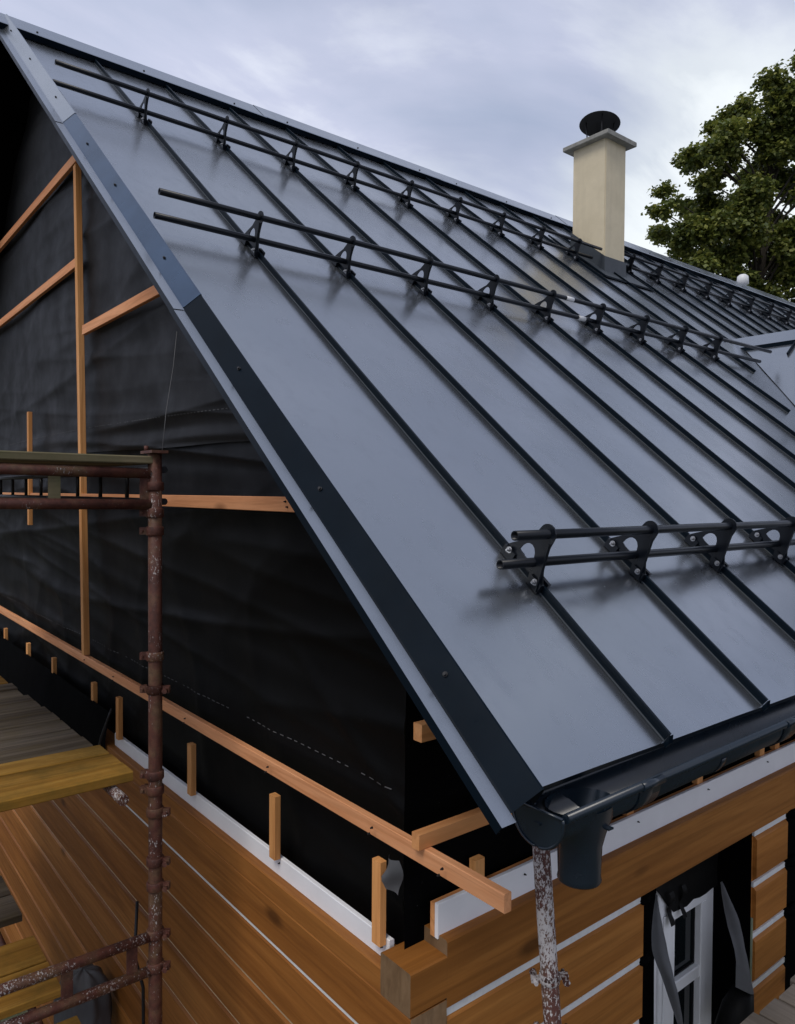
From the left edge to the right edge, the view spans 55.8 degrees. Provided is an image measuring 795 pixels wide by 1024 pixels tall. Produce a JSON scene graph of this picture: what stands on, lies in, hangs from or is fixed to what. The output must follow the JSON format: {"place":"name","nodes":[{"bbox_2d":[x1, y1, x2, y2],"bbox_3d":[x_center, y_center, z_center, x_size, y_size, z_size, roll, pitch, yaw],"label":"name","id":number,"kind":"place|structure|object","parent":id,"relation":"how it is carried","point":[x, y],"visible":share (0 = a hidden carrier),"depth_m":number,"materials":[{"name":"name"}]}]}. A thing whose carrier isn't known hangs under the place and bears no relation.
{"place":"outdoors","nodes":[
{"label":"outdoors","id":0,"kind":"place"},
{"bbox_2d":[0,720,405,1023],"bbox_3d":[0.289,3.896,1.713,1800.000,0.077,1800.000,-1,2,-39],"label":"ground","id":1,"kind":"structure","parent":0,"point":[15,1015],"depth_m":5.65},
{"bbox_2d":[53,963,111,1023],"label":"sheeting bundle","id":2,"kind":"object","parent":1,"relation":"on","point":[98,1010],"visible":0.56,"depth_m":4.00,"materials":[{"name":"black plastic"}]},
{"bbox_2d":[0,446,170,1023],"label":"scaffold","id":3,"kind":"object","parent":1,"relation":"on","point":[149,502],"visible":1,"depth_m":2.67,"materials":[{"name":"metal"}]},
{"bbox_2d":[0,678,7,683],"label":"scaffold board","id":4,"kind":"object","parent":3,"relation":"on","point":[3,681],"visible":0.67,"depth_m":3.95,"materials":[{"name":"yellow wood"}]},
{"bbox_2d":[0,875,10,897],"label":"scaffold board","id":5,"kind":"object","parent":3,"relation":"on","point":[4,891],"visible":0.78,"depth_m":4.69,"materials":[{"name":"grey wood"}]},
{"bbox_2d":[0,683,17,691],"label":"scaffold board","id":6,"kind":"object","parent":3,"relation":"on","point":[7,687],"visible":0.64,"depth_m":3.84,"materials":[{"name":"grey wood"}]},
{"bbox_2d":[0,895,21,927],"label":"scaffold board","id":7,"kind":"object","parent":3,"relation":"on","point":[10,913],"visible":1,"depth_m":4.43,"materials":[{"name":"grey wood"}]},
{"bbox_2d":[0,690,22,698],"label":"scaffold board","id":8,"kind":"object","parent":3,"relation":"on","point":[9,694],"visible":0.59,"depth_m":3.72,"materials":[{"name":"grey wood"}]},
{"bbox_2d":[0,695,33,705],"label":"scaffold board","id":9,"kind":"object","parent":3,"relation":"on","point":[17,699],"visible":0.6,"depth_m":3.61,"materials":[{"name":"grey wood"}]},
{"bbox_2d":[0,701,40,712],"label":"scaffold board","id":10,"kind":"object","parent":3,"relation":"on","point":[18,706],"visible":0.64,"depth_m":3.50,"materials":[{"name":"grey wood"}]},
{"bbox_2d":[0,935,46,977],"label":"scaffold board","id":11,"kind":"object","parent":3,"relation":"on","point":[21,955],"visible":0.79,"depth_m":4.02,"materials":[{"name":"wood"}]},
{"bbox_2d":[0,706,49,720],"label":"scaffold board","id":12,"kind":"object","parent":3,"relation":"on","point":[23,713],"visible":0.58,"depth_m":3.40,"materials":[{"name":"grey wood"}]},
{"bbox_2d":[0,712,59,730],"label":"scaffold board","id":13,"kind":"object","parent":3,"relation":"on","point":[28,721],"visible":0.7,"depth_m":3.29,"materials":[{"name":"grey wood"}]},
{"bbox_2d":[0,961,60,1019],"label":"scaffold board","id":14,"kind":"object","parent":3,"relation":"on","point":[25,999],"visible":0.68,"depth_m":3.72,"materials":[{"name":"wood"}]},
{"bbox_2d":[0,720,69,740],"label":"scaffold board","id":15,"kind":"object","parent":3,"relation":"on","point":[31,730],"visible":0.71,"depth_m":3.17,"materials":[{"name":"grey wood"}]},
{"bbox_2d":[0,729,80,751],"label":"scaffold board","id":16,"kind":"object","parent":3,"relation":"on","point":[11,744],"visible":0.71,"depth_m":3.05,"materials":[{"name":"grey wood"}]},
{"bbox_2d":[0,736,92,763],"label":"scaffold board","id":17,"kind":"object","parent":3,"relation":"on","point":[17,754],"visible":0.69,"depth_m":2.92,"materials":[{"name":"grey wood"}]},
{"bbox_2d":[0,745,108,776],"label":"scaffold board","id":18,"kind":"object","parent":3,"relation":"on","point":[30,764],"visible":0.68,"depth_m":2.81,"materials":[{"name":"wood"}]},
{"bbox_2d":[0,754,120,788],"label":"scaffold board","id":19,"kind":"object","parent":3,"relation":"on","point":[48,772],"visible":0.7,"depth_m":2.70,"materials":[{"name":"yellow wood"}]},
{"bbox_2d":[0,462,123,466],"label":"scaffold board","id":20,"kind":"object","parent":3,"relation":"on","point":[66,464],"visible":0.14,"depth_m":2.81,"materials":[{"name":"brown wood"}]},
{"bbox_2d":[0,762,132,811],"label":"scaffold board","id":21,"kind":"object","parent":3,"relation":"on","point":[36,792],"visible":1,"depth_m":2.58,"materials":[{"name":"wood"}]},
{"bbox_2d":[56,1015,80,1023],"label":"scaffold board","id":22,"kind":"object","parent":3,"relation":"on","point":[74,1020],"visible":1,"depth_m":3.52,"materials":[{"name":"wood"}]},
{"bbox_2d":[0,450,152,465],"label":"scaffold board","id":23,"kind":"object","parent":3,"relation":"on","point":[56,458],"visible":1,"depth_m":2.52,"materials":[{"name":"brown wood"}]},
{"bbox_2d":[162,332,176,449],"bbox_3d":[-0.835,-0.447,2.741,0.010,0.454,0.151,0,1,4],"label":"tie wire","id":24,"kind":"object","parent":3,"relation":"on","point":[169,391],"visible":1,"depth_m":2.75,"materials":[{"name":"grey metal"}]},
{"bbox_2d":[0,13,794,1023],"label":"timber house","id":25,"kind":"structure","parent":1,"relation":"on","point":[366,475],"depth_m":3.24,"materials":[{"name":"metal"}]},
{"bbox_2d":[98,708,112,744],"bbox_3d":[-1.619,1.276,4.143,0.102,0.393,0.022,1,1,9],"label":"cable","id":26,"kind":"object","parent":25,"relation":"hanging from","point":[105,725],"visible":0.66,"depth_m":4.13,"materials":[{"name":"black rubber"}]},
{"bbox_2d":[134,901,144,1023],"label":"cable","id":27,"kind":"object","parent":25,"relation":"hanging from","point":[141,981],"visible":0.67,"depth_m":3.61,"materials":[{"name":"black rubber"}]},
{"bbox_2d":[52,59,602,260],"bbox_3d":[-0.007,-2.527,5.964,5.126,0.210,0.212,-1,2,-39],"label":"snow guard","id":28,"kind":"object","parent":25,"relation":"on","point":[293,160],"visible":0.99,"depth_m":5.38,"materials":[{"name":"black metal"}]},
{"bbox_2d":[153,188,771,362],"bbox_3d":[1.116,-1.337,5.055,5.618,0.210,0.212,-1,2,-39],"label":"snow guard","id":29,"kind":"object","parent":25,"relation":"on","point":[347,263],"visible":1,"depth_m":4.24,"materials":[{"name":"black metal"}]},
{"bbox_2d":[496,516,794,593],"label":"snow guard","id":30,"kind":"object","parent":25,"relation":"on","point":[543,538],"visible":1,"depth_m":2.56,"materials":[{"name":"black metal"}]},
{"bbox_2d":[654,884,712,1023],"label":"window","id":31,"kind":"structure","parent":25,"relation":"in","point":[688,931],"depth_m":3.50,"materials":[{"name":"white paint"}]},
{"bbox_2d":[624,253,794,324],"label":"snow guard","id":32,"kind":"object","parent":25,"relation":"on","point":[683,285],"visible":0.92,"depth_m":9.06,"materials":[{"name":"black metal"}]},
{"bbox_2d":[529,846,570,1023],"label":"scaffold post","id":33,"kind":"object","parent":1,"relation":"on","point":[550,976],"visible":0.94,"depth_m":1.98,"materials":[{"name":"white metal"}]},
{"bbox_2d":[641,49,794,302],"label":"maple tree","id":34,"kind":"object","parent":1,"relation":"on","point":[749,226],"visible":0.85,"depth_m":22.98,"materials":[{"name":"green plant"}]},
{"bbox_2d":[0,0,794,298],"label":"sky","id":35,"kind":"structure","parent":0,"point":[489,95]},
{"bbox_3d":[2.308,2.948,2.698,1.500,1.914,0.998,-1,2,-39],"label":"trestle","id":36,"kind":"object","parent":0,"visible":0},
{"bbox_2d":[740,1012,774,1023],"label":"deck board","id":37,"kind":"object","parent":36,"relation":"on","point":[753,1018],"visible":1,"depth_m":2.87,"materials":[{"name":"grey wood"}]},
{"bbox_2d":[759,998,794,1023],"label":"deck board","id":38,"kind":"object","parent":36,"relation":"on","point":[775,1011],"visible":0.78,"depth_m":2.92,"materials":[{"name":"grey wood"}]},
{"bbox_2d":[779,984,794,1007],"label":"deck board","id":39,"kind":"object","parent":36,"relation":"on","point":[787,996],"visible":0.78,"depth_m":3.01,"materials":[{"name":"grey wood"}]},
{"bbox_2d":[790,975,794,985],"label":"deck board","id":40,"kind":"object","parent":36,"relation":"on","point":[792,980],"visible":0.75,"depth_m":3.12,"materials":[{"name":"grey wood"}]}
]}

